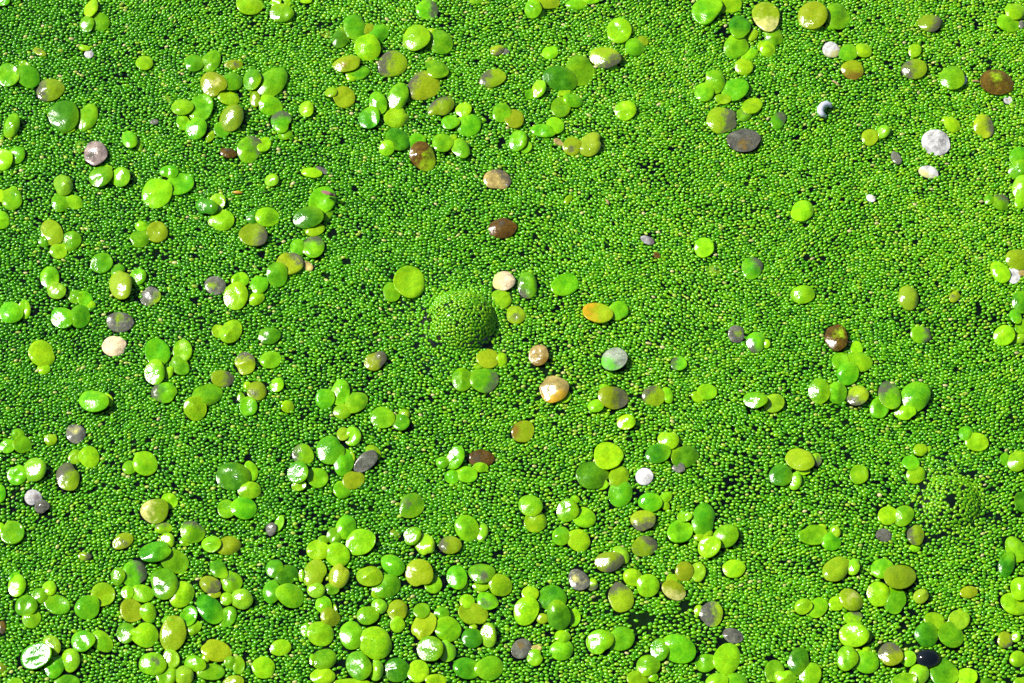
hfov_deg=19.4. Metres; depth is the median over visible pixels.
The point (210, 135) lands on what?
duckweed
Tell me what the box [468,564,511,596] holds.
duckweed
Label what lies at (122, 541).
duckweed
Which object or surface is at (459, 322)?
bubble dome
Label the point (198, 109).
duckweed
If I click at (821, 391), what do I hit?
duckweed
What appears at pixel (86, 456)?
duckweed
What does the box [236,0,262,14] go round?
duckweed
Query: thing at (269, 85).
duckweed
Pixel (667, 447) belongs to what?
duckweed
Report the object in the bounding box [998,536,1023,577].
duckweed
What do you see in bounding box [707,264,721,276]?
duckweed
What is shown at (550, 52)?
duckweed
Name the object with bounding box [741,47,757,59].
duckweed
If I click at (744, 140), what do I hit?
dead frond
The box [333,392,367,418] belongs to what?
duckweed
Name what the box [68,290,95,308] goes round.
duckweed
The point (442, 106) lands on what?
duckweed
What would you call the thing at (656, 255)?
dead frond
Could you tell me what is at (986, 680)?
duckweed
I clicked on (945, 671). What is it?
duckweed
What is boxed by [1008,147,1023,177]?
duckweed
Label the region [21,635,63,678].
duckweed
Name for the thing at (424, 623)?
duckweed
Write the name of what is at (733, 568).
duckweed
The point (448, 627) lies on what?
duckweed
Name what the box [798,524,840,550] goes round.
duckweed
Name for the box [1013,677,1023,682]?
duckweed
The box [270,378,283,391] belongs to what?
duckweed
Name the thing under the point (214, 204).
duckweed
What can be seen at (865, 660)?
duckweed
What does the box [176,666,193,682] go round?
duckweed
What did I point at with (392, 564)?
duckweed
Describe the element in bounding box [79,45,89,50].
duckweed
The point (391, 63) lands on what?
duckweed
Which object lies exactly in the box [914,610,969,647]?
duckweed
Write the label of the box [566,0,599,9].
duckweed
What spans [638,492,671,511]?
duckweed
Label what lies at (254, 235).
duckweed
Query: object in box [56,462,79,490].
duckweed
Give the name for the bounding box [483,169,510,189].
dead frond
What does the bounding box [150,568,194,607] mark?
duckweed
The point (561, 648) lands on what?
duckweed
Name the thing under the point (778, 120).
duckweed
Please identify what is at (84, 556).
duckweed
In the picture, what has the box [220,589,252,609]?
duckweed
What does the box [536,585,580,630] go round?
duckweed
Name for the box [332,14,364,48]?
duckweed
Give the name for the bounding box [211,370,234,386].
duckweed
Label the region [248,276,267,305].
duckweed
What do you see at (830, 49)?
dead frond
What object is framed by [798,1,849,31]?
duckweed
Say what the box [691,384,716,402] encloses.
duckweed
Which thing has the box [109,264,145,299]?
duckweed
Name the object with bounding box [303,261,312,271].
dead frond
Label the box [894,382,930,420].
duckweed
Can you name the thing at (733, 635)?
dead frond
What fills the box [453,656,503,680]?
duckweed
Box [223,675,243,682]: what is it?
duckweed
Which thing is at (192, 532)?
duckweed
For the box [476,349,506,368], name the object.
duckweed
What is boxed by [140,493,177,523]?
duckweed
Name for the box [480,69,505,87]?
duckweed
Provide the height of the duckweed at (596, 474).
0.128 m
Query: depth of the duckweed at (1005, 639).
45.64 m
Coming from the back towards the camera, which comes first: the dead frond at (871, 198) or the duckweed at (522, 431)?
the dead frond at (871, 198)
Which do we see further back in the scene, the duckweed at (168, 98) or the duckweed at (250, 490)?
the duckweed at (168, 98)
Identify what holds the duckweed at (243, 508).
on the pond water
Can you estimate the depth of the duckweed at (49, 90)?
50.06 m
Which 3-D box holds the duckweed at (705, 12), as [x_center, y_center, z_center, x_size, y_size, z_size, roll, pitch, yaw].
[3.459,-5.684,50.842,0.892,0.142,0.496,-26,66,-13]
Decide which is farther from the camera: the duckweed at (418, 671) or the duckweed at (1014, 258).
the duckweed at (1014, 258)
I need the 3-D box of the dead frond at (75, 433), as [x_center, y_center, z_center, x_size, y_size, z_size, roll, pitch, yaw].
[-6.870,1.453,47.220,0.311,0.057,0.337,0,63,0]
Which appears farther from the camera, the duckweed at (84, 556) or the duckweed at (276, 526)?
the duckweed at (276, 526)
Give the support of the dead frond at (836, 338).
on the pond water
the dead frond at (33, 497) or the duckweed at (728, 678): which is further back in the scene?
the dead frond at (33, 497)
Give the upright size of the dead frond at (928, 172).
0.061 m
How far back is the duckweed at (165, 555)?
46.23 m
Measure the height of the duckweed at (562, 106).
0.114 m
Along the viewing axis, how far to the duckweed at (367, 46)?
50.45 m
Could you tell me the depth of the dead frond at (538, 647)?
45.59 m
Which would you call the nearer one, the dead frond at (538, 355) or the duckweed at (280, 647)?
the duckweed at (280, 647)
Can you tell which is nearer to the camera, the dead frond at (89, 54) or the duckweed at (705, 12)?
the dead frond at (89, 54)
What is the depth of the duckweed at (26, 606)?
45.84 m
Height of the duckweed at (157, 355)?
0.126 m
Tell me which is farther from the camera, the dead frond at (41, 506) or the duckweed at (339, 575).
the dead frond at (41, 506)
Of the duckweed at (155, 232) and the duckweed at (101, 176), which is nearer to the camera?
the duckweed at (155, 232)
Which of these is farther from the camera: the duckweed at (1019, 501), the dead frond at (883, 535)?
the duckweed at (1019, 501)
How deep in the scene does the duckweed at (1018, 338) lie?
47.96 m
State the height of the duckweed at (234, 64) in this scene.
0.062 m
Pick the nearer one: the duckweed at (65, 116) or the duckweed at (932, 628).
the duckweed at (932, 628)
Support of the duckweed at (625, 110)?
on the pond water
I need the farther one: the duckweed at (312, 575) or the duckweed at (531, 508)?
the duckweed at (531, 508)
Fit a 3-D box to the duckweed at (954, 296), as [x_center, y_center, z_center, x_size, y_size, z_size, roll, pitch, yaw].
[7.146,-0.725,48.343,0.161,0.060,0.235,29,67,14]
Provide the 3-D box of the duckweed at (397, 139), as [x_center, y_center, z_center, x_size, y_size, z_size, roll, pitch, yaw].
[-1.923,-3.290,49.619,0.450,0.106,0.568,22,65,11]
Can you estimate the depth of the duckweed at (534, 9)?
50.79 m
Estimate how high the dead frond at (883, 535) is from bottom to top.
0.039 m
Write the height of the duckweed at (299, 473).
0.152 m
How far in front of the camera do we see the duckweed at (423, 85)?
50.14 m
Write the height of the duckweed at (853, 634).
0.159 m
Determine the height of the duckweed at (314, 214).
0.153 m
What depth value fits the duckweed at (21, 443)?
47.12 m
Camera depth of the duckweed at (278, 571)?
46.13 m
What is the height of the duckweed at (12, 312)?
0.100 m
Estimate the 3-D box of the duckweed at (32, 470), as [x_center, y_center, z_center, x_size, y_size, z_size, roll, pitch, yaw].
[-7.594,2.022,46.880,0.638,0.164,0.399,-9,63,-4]
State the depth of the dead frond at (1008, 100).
50.02 m
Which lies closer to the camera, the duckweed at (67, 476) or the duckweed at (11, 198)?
the duckweed at (67, 476)
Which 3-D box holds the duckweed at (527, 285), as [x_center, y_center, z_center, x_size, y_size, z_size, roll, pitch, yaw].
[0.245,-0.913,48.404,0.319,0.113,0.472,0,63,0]
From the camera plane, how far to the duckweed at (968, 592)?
45.99 m
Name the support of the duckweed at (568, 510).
on the pond water
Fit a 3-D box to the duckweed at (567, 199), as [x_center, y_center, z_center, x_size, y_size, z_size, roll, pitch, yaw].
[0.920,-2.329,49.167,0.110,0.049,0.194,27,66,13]
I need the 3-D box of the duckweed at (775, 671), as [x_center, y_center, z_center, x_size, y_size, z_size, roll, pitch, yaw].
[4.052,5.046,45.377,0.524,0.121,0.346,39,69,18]
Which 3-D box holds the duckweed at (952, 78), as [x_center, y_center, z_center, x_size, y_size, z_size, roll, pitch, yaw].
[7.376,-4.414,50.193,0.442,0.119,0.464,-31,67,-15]
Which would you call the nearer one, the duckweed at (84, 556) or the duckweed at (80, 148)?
the duckweed at (84, 556)
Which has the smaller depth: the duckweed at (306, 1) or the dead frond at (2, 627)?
the dead frond at (2, 627)
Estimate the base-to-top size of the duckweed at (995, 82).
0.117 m
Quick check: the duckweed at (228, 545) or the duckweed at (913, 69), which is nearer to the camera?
the duckweed at (228, 545)
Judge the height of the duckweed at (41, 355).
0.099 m
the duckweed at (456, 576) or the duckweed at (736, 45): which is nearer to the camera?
the duckweed at (456, 576)
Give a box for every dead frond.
[0,621,5,633]
[25,489,41,505]
[34,500,48,513]
[66,424,85,443]
[84,50,93,57]
[84,141,107,165]
[102,336,126,356]
[106,312,133,332]
[140,286,160,305]
[150,119,158,124]
[204,276,225,294]
[220,148,236,157]
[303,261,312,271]
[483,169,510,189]
[488,218,516,238]
[493,271,515,290]
[511,639,531,658]
[529,345,548,365]
[531,645,541,650]
[553,138,562,145]
[601,348,627,370]
[636,468,652,485]
[641,236,653,244]
[653,252,659,258]
[672,463,684,472]
[723,628,743,643]
[727,128,760,151]
[728,325,743,342]
[822,42,839,57]
[824,324,847,350]
[866,195,875,201]
[876,529,891,541]
[891,151,901,164]
[918,166,937,178]
[921,129,949,155]
[1004,96,1012,104]
[1019,20,1023,28]
[1019,270,1023,276]
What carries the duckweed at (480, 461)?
on the pond water
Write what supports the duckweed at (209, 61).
on the pond water
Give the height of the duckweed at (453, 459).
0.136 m
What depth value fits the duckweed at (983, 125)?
49.75 m
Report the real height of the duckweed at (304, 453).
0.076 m
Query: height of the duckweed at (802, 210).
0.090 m
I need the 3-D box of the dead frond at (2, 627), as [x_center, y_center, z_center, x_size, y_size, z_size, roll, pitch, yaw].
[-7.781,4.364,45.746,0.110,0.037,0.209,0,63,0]
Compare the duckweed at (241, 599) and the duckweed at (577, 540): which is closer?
the duckweed at (241, 599)
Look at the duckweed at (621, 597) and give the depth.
45.95 m
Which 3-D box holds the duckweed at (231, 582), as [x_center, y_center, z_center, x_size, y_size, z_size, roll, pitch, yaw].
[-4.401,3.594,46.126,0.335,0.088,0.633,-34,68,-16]
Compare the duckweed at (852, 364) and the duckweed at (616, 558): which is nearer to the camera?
the duckweed at (616, 558)
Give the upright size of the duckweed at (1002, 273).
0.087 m
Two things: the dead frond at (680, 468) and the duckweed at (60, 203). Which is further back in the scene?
the duckweed at (60, 203)
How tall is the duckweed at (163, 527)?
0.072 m
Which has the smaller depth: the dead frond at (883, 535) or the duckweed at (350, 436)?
the dead frond at (883, 535)
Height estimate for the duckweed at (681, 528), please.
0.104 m
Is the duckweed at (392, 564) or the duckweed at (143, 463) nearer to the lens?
the duckweed at (392, 564)
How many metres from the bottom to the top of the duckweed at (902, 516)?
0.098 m
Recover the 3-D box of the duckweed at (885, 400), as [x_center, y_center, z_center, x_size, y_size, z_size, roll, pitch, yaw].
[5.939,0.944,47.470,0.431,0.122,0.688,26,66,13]
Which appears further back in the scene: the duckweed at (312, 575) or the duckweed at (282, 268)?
the duckweed at (282, 268)
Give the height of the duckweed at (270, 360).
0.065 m
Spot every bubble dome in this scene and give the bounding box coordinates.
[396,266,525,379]
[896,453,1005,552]
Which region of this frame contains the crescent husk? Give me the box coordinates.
[817,101,831,117]
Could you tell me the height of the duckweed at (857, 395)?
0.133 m
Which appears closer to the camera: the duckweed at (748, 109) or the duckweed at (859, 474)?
the duckweed at (859, 474)
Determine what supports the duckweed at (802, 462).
on the pond water
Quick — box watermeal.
[0,0,1023,682]
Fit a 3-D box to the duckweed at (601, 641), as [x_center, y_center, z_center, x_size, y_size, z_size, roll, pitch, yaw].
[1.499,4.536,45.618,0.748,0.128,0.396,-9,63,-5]
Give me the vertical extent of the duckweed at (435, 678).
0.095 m
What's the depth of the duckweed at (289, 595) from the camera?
45.93 m
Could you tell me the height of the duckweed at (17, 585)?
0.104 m
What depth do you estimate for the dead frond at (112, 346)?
47.91 m
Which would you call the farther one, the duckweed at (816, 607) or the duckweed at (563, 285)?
the duckweed at (563, 285)
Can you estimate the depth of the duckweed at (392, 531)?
46.48 m
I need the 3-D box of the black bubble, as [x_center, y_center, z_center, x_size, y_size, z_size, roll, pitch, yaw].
[6.313,4.799,45.473,0.430,0.154,0.340,0,63,0]
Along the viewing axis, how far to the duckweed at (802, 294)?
48.32 m
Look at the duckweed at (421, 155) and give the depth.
49.45 m
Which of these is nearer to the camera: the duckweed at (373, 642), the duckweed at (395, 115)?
the duckweed at (373, 642)
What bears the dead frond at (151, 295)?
on the pond water
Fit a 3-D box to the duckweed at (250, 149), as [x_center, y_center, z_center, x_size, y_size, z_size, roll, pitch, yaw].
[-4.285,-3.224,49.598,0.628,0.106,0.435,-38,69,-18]
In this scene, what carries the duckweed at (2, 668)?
on the pond water
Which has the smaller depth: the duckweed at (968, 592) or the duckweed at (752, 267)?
the duckweed at (968, 592)
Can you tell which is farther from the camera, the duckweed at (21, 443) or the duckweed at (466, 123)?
the duckweed at (466, 123)
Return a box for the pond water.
[0,0,1023,682]
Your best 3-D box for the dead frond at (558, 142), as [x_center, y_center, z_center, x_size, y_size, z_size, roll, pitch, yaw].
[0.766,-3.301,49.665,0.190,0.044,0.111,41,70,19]
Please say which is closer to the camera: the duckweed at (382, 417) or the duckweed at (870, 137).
the duckweed at (382, 417)
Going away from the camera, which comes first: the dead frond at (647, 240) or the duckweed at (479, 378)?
the duckweed at (479, 378)
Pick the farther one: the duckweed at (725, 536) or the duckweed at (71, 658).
the duckweed at (725, 536)
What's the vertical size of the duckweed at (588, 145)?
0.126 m
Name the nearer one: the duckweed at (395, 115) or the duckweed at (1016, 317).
the duckweed at (1016, 317)
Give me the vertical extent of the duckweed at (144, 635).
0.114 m
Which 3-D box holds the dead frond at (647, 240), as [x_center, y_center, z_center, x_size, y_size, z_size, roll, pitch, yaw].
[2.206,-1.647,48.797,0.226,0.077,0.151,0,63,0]
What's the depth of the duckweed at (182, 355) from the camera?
47.82 m
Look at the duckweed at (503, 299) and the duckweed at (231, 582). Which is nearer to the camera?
the duckweed at (231, 582)
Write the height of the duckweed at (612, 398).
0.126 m
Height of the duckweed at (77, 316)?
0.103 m
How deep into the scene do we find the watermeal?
48.28 m
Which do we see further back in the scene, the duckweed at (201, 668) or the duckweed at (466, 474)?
the duckweed at (466, 474)
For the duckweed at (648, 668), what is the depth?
45.37 m
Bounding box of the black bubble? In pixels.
[915,649,940,668]
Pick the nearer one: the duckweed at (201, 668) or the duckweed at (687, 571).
the duckweed at (201, 668)
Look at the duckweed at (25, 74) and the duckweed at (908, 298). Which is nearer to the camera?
the duckweed at (908, 298)
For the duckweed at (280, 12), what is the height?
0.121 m
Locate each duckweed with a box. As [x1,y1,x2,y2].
[0,0,9,5]
[0,60,39,88]
[0,146,24,170]
[0,186,21,210]
[0,211,9,228]
[0,300,30,323]
[0,428,31,453]
[0,484,5,502]
[0,520,24,544]
[0,663,7,674]
[3,113,19,138]
[7,458,45,485]
[7,678,22,682]
[8,572,25,596]
[15,595,41,628]
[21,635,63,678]
[28,340,54,374]
[32,47,45,56]
[32,581,69,614]
[36,78,64,101]
[38,219,63,247]
[40,266,65,298]
[44,434,56,445]
[48,100,97,133]
[50,231,81,258]
[51,194,82,212]
[51,304,89,328]
[53,175,72,195]
[54,675,79,682]
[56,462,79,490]
[62,648,79,672]
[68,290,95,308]
[68,446,98,467]
[71,630,112,652]
[73,142,86,151]
[74,582,114,619]
[78,552,91,560]
[79,0,109,32]
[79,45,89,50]
[79,390,112,411]
[88,165,129,186]
[90,253,112,273]
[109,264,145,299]
[111,560,146,586]
[112,532,132,549]
[117,622,158,647]
[120,598,156,622]
[121,131,142,151]
[121,584,153,602]
[122,451,157,475]
[130,221,167,247]
[136,56,152,70]
[139,533,188,573]
[139,649,179,682]
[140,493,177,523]
[142,165,193,208]
[144,338,173,384]
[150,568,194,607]
[151,382,176,402]
[155,521,171,533]
[160,615,186,650]
[162,95,170,102]
[169,339,191,375]
[171,94,212,139]
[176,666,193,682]
[179,521,205,545]
[180,605,201,635]
[183,384,222,420]
[184,50,220,71]
[184,655,224,680]
[195,193,225,214]
[196,594,236,627]
[199,576,220,597]
[200,72,242,104]
[201,536,240,554]
[201,639,231,661]
[206,130,214,142]
[208,210,233,230]
[210,560,242,592]
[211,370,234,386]
[212,319,241,343]
[214,104,243,137]
[216,461,257,490]
[218,497,256,519]
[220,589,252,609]
[223,272,249,309]
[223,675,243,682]
[224,60,242,69]
[224,656,244,674]
[234,352,254,374]
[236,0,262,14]
[237,136,270,163]
[237,381,266,415]
[237,481,260,498]
[238,223,267,246]
[243,67,287,115]
[246,207,279,226]
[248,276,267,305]
[252,656,274,678]
[258,327,280,344]
[259,351,281,368]
[262,580,303,607]
[265,173,278,186]
[265,559,298,584]
[266,252,303,286]
[266,515,283,535]
[270,0,293,22]
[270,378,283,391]
[270,639,290,655]
[271,111,292,139]
[281,400,293,412]
[287,461,328,491]
[290,236,324,257]
[292,444,313,463]
[293,186,336,236]
[299,101,313,117]
[299,559,326,597]
[300,0,311,3]
[301,166,327,177]
[301,621,333,646]
[306,535,349,565]
[309,649,336,682]
[315,379,349,408]
[315,596,339,626]
[316,435,355,476]
[320,30,330,36]
[325,86,354,108]
[325,563,349,594]
[327,515,355,542]
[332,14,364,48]
[332,55,359,71]
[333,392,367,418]
[333,471,364,498]
[333,678,370,682]
[337,426,360,445]
[339,621,391,659]
[346,66,369,81]
[346,529,375,555]
[346,651,383,680]
[354,23,388,60]
[354,445,380,472]
[356,566,400,598]
[357,598,386,624]
[358,91,386,128]
[364,351,386,370]
[370,406,409,430]
[378,50,407,76]
[379,128,409,155]
[381,554,404,575]
[383,266,424,301]
[384,83,408,127]
[384,658,409,682]
[387,600,407,632]
[389,529,400,538]
[399,493,424,517]
[403,24,452,54]
[404,527,434,554]
[405,559,441,593]
[407,60,448,100]
[407,660,428,682]
[409,133,435,171]
[411,603,436,639]
[416,0,438,18]
[417,636,455,661]
[425,674,446,682]
[427,96,454,115]
[432,133,469,158]
[434,607,460,641]
[436,445,464,469]
[438,536,461,553]
[441,103,480,135]
[444,466,477,483]
[446,565,467,591]
[452,365,498,392]
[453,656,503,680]
[454,515,487,542]
[458,594,488,624]
[461,622,496,647]
[467,449,494,472]
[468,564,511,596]
[469,0,482,4]
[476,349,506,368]
[477,592,498,609]
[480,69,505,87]
[490,45,509,55]
[491,290,511,308]
[492,103,523,128]
[507,305,525,323]
[509,130,531,152]
[511,420,533,442]
[514,586,538,625]
[517,272,536,298]
[518,495,546,532]
[525,0,559,18]
[525,80,545,99]
[527,649,542,665]
[531,117,563,137]
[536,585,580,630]
[539,376,571,403]
[542,46,557,59]
[542,55,594,95]
[549,630,573,660]
[551,93,582,117]
[551,273,578,296]
[552,527,589,551]
[556,495,595,527]
[562,132,600,156]
[564,195,571,203]
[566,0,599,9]
[568,569,597,590]
[576,442,632,507]
[582,301,628,323]
[586,626,634,654]
[587,384,628,412]
[589,47,620,69]
[595,546,628,572]
[607,18,633,43]
[608,582,633,612]
[614,101,636,120]
[617,414,635,429]
[623,568,659,597]
[625,36,648,55]
[626,655,660,682]
[630,510,655,531]
[631,536,657,556]
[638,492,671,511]
[642,386,672,406]
[645,432,698,467]
[650,634,695,663]
[662,574,685,600]
[667,503,714,542]
[671,357,686,370]
[675,561,705,582]
[691,0,741,24]
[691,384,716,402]
[694,70,724,101]
[694,237,713,257]
[694,601,722,626]
[695,643,740,675]
[698,524,738,557]
[705,673,747,682]
[706,107,736,133]
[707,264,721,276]
[715,78,748,104]
[722,559,745,577]
[723,15,757,58]
[735,58,752,75]
[736,98,762,121]
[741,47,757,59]
[741,257,762,279]
[743,392,784,412]
[746,332,769,352]
[752,2,782,56]
[764,660,796,682]
[769,464,801,490]
[771,112,786,128]
[785,448,821,475]
[788,647,820,682]
[790,285,814,303]
[791,200,813,221]
[794,597,827,617]
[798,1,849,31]
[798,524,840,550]
[808,378,846,403]
[822,556,859,581]
[829,588,862,610]
[832,341,872,385]
[836,645,878,673]
[839,43,871,60]
[839,622,871,646]
[841,60,863,80]
[843,611,862,623]
[846,385,868,405]
[850,465,868,484]
[861,125,889,145]
[867,558,915,614]
[869,381,900,418]
[878,505,913,526]
[878,642,915,666]
[891,664,928,682]
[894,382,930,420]
[898,285,918,310]
[901,59,926,79]
[902,455,924,483]
[907,525,923,551]
[908,44,921,57]
[910,326,930,343]
[913,444,930,455]
[913,589,928,603]
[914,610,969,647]
[917,15,941,31]
[930,658,977,682]
[939,66,966,90]
[941,116,959,132]
[949,290,959,302]
[959,426,988,451]
[960,586,977,598]
[973,114,993,138]
[979,678,994,682]
[980,69,1013,94]
[984,194,1008,210]
[990,261,1019,283]
[993,325,1014,345]
[997,3,1023,32]
[997,631,1020,647]
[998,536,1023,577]
[1000,451,1023,471]
[1001,577,1023,615]
[1005,249,1023,269]
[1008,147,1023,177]
[1009,309,1023,333]
[1009,650,1023,666]
[1012,175,1023,208]
[1012,291,1023,313]
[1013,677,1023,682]
[1014,334,1023,343]
[1014,491,1023,512]
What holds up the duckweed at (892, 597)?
on the pond water
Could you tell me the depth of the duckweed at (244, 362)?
47.73 m
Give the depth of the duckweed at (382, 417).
47.30 m
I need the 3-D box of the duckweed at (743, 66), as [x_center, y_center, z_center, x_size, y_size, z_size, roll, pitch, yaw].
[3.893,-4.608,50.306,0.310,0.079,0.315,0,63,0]
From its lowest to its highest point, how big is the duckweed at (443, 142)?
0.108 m
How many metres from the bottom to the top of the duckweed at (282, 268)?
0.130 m
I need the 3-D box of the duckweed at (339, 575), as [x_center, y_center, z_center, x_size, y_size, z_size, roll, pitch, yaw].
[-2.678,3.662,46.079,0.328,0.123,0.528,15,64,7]
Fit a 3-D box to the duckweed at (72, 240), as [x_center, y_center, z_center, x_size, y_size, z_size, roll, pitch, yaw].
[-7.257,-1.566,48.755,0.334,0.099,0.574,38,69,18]
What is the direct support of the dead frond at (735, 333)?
on the pond water
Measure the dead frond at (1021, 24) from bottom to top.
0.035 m
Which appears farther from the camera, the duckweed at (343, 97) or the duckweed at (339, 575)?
the duckweed at (343, 97)
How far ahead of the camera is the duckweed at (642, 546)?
46.32 m
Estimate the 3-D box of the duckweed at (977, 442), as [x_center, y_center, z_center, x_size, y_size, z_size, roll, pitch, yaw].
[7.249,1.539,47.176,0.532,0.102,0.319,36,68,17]
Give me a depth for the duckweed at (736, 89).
50.04 m
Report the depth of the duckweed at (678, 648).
45.51 m
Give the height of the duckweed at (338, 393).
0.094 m
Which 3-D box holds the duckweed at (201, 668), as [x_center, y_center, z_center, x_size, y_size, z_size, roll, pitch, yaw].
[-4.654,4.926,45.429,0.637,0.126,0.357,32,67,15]
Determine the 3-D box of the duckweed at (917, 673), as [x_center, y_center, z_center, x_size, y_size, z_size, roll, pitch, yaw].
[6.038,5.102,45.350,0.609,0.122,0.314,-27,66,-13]
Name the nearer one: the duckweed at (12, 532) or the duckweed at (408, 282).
the duckweed at (12, 532)
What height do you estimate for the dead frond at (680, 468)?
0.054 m
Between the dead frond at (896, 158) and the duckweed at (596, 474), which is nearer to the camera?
the duckweed at (596, 474)
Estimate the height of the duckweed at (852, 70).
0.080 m
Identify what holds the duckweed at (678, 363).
on the pond water
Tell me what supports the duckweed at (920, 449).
on the pond water
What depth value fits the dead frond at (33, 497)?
46.70 m
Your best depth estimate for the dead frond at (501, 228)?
48.87 m
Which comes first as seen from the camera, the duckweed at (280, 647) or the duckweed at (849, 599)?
the duckweed at (280, 647)
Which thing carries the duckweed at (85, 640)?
on the pond water
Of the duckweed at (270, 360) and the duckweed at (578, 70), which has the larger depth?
the duckweed at (578, 70)
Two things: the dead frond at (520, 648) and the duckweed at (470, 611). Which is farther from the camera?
the duckweed at (470, 611)
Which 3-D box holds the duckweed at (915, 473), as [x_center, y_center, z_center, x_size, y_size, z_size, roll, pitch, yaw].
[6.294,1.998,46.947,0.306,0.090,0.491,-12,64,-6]
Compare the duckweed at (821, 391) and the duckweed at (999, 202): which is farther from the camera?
the duckweed at (999, 202)
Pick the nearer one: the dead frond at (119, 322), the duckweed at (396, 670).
the duckweed at (396, 670)
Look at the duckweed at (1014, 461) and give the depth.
46.98 m
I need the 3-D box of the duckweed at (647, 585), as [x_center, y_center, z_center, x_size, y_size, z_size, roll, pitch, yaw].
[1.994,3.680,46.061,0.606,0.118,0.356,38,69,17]
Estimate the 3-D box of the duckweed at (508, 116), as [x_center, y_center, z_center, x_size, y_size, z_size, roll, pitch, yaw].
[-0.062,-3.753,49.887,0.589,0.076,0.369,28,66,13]
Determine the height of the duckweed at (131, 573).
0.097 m
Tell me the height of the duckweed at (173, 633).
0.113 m
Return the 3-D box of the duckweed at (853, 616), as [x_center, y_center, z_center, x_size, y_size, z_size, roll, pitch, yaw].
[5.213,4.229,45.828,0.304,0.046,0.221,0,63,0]
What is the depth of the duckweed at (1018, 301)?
48.26 m
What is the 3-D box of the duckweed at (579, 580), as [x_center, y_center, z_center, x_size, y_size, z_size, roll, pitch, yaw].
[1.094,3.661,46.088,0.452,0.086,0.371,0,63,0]
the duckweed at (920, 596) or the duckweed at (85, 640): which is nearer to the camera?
the duckweed at (85, 640)
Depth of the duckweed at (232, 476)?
46.87 m
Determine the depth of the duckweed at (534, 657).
45.50 m
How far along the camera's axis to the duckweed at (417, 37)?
50.49 m
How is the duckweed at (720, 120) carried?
on the pond water
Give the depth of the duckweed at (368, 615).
45.82 m
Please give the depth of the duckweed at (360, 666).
45.38 m
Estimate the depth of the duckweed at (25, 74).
50.20 m
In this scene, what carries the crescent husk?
on the watermeal
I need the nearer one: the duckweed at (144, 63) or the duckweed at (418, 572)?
the duckweed at (418, 572)
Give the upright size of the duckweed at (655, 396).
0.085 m
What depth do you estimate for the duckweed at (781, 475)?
46.84 m
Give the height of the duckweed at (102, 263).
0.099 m
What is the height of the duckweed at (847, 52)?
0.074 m
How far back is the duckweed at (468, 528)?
46.43 m
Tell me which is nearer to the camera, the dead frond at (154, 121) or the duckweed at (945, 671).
the duckweed at (945, 671)
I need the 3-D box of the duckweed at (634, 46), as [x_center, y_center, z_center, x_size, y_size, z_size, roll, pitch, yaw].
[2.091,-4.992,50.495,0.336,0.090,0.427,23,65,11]
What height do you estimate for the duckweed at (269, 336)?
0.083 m
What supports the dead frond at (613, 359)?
on the pond water
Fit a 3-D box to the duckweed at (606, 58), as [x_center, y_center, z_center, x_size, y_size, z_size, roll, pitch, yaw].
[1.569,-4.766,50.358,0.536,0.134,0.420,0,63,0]
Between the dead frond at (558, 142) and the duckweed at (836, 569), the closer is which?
the duckweed at (836, 569)
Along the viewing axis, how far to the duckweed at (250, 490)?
46.74 m
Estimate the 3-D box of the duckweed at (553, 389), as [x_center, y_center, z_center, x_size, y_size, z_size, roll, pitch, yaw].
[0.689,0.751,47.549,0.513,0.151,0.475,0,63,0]
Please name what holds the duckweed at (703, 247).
on the pond water
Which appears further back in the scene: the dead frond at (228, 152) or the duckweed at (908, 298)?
the dead frond at (228, 152)
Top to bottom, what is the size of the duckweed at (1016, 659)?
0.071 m
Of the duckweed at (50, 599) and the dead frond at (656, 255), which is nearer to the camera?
the duckweed at (50, 599)
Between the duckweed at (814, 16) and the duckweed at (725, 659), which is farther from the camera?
the duckweed at (814, 16)
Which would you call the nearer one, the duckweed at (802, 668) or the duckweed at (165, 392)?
the duckweed at (802, 668)
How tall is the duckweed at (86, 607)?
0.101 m
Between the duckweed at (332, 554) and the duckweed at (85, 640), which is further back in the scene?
the duckweed at (332, 554)
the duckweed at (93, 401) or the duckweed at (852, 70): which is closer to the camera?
the duckweed at (93, 401)
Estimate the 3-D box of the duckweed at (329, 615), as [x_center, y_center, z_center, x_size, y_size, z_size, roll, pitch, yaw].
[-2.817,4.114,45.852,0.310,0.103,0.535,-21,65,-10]
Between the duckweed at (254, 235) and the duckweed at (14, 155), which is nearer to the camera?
the duckweed at (254, 235)
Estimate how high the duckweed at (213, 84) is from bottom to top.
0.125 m
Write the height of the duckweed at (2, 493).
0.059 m
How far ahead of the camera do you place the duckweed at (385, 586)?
46.03 m
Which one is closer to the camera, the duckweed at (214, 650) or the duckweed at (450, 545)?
the duckweed at (214, 650)
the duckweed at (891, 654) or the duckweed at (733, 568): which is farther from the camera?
the duckweed at (733, 568)
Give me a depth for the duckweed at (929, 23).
50.66 m
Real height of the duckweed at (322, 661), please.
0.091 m
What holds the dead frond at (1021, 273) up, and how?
on the pond water
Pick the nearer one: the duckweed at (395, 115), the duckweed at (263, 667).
the duckweed at (263, 667)
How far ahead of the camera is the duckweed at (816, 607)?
45.86 m
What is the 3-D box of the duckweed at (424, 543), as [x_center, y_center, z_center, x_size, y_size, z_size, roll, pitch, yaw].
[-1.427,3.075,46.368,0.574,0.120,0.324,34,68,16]
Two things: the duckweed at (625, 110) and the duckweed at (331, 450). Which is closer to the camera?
the duckweed at (331, 450)
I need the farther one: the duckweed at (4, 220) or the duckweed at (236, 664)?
the duckweed at (4, 220)
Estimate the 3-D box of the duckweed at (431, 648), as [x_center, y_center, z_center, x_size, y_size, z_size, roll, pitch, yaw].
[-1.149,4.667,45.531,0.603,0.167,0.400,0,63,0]

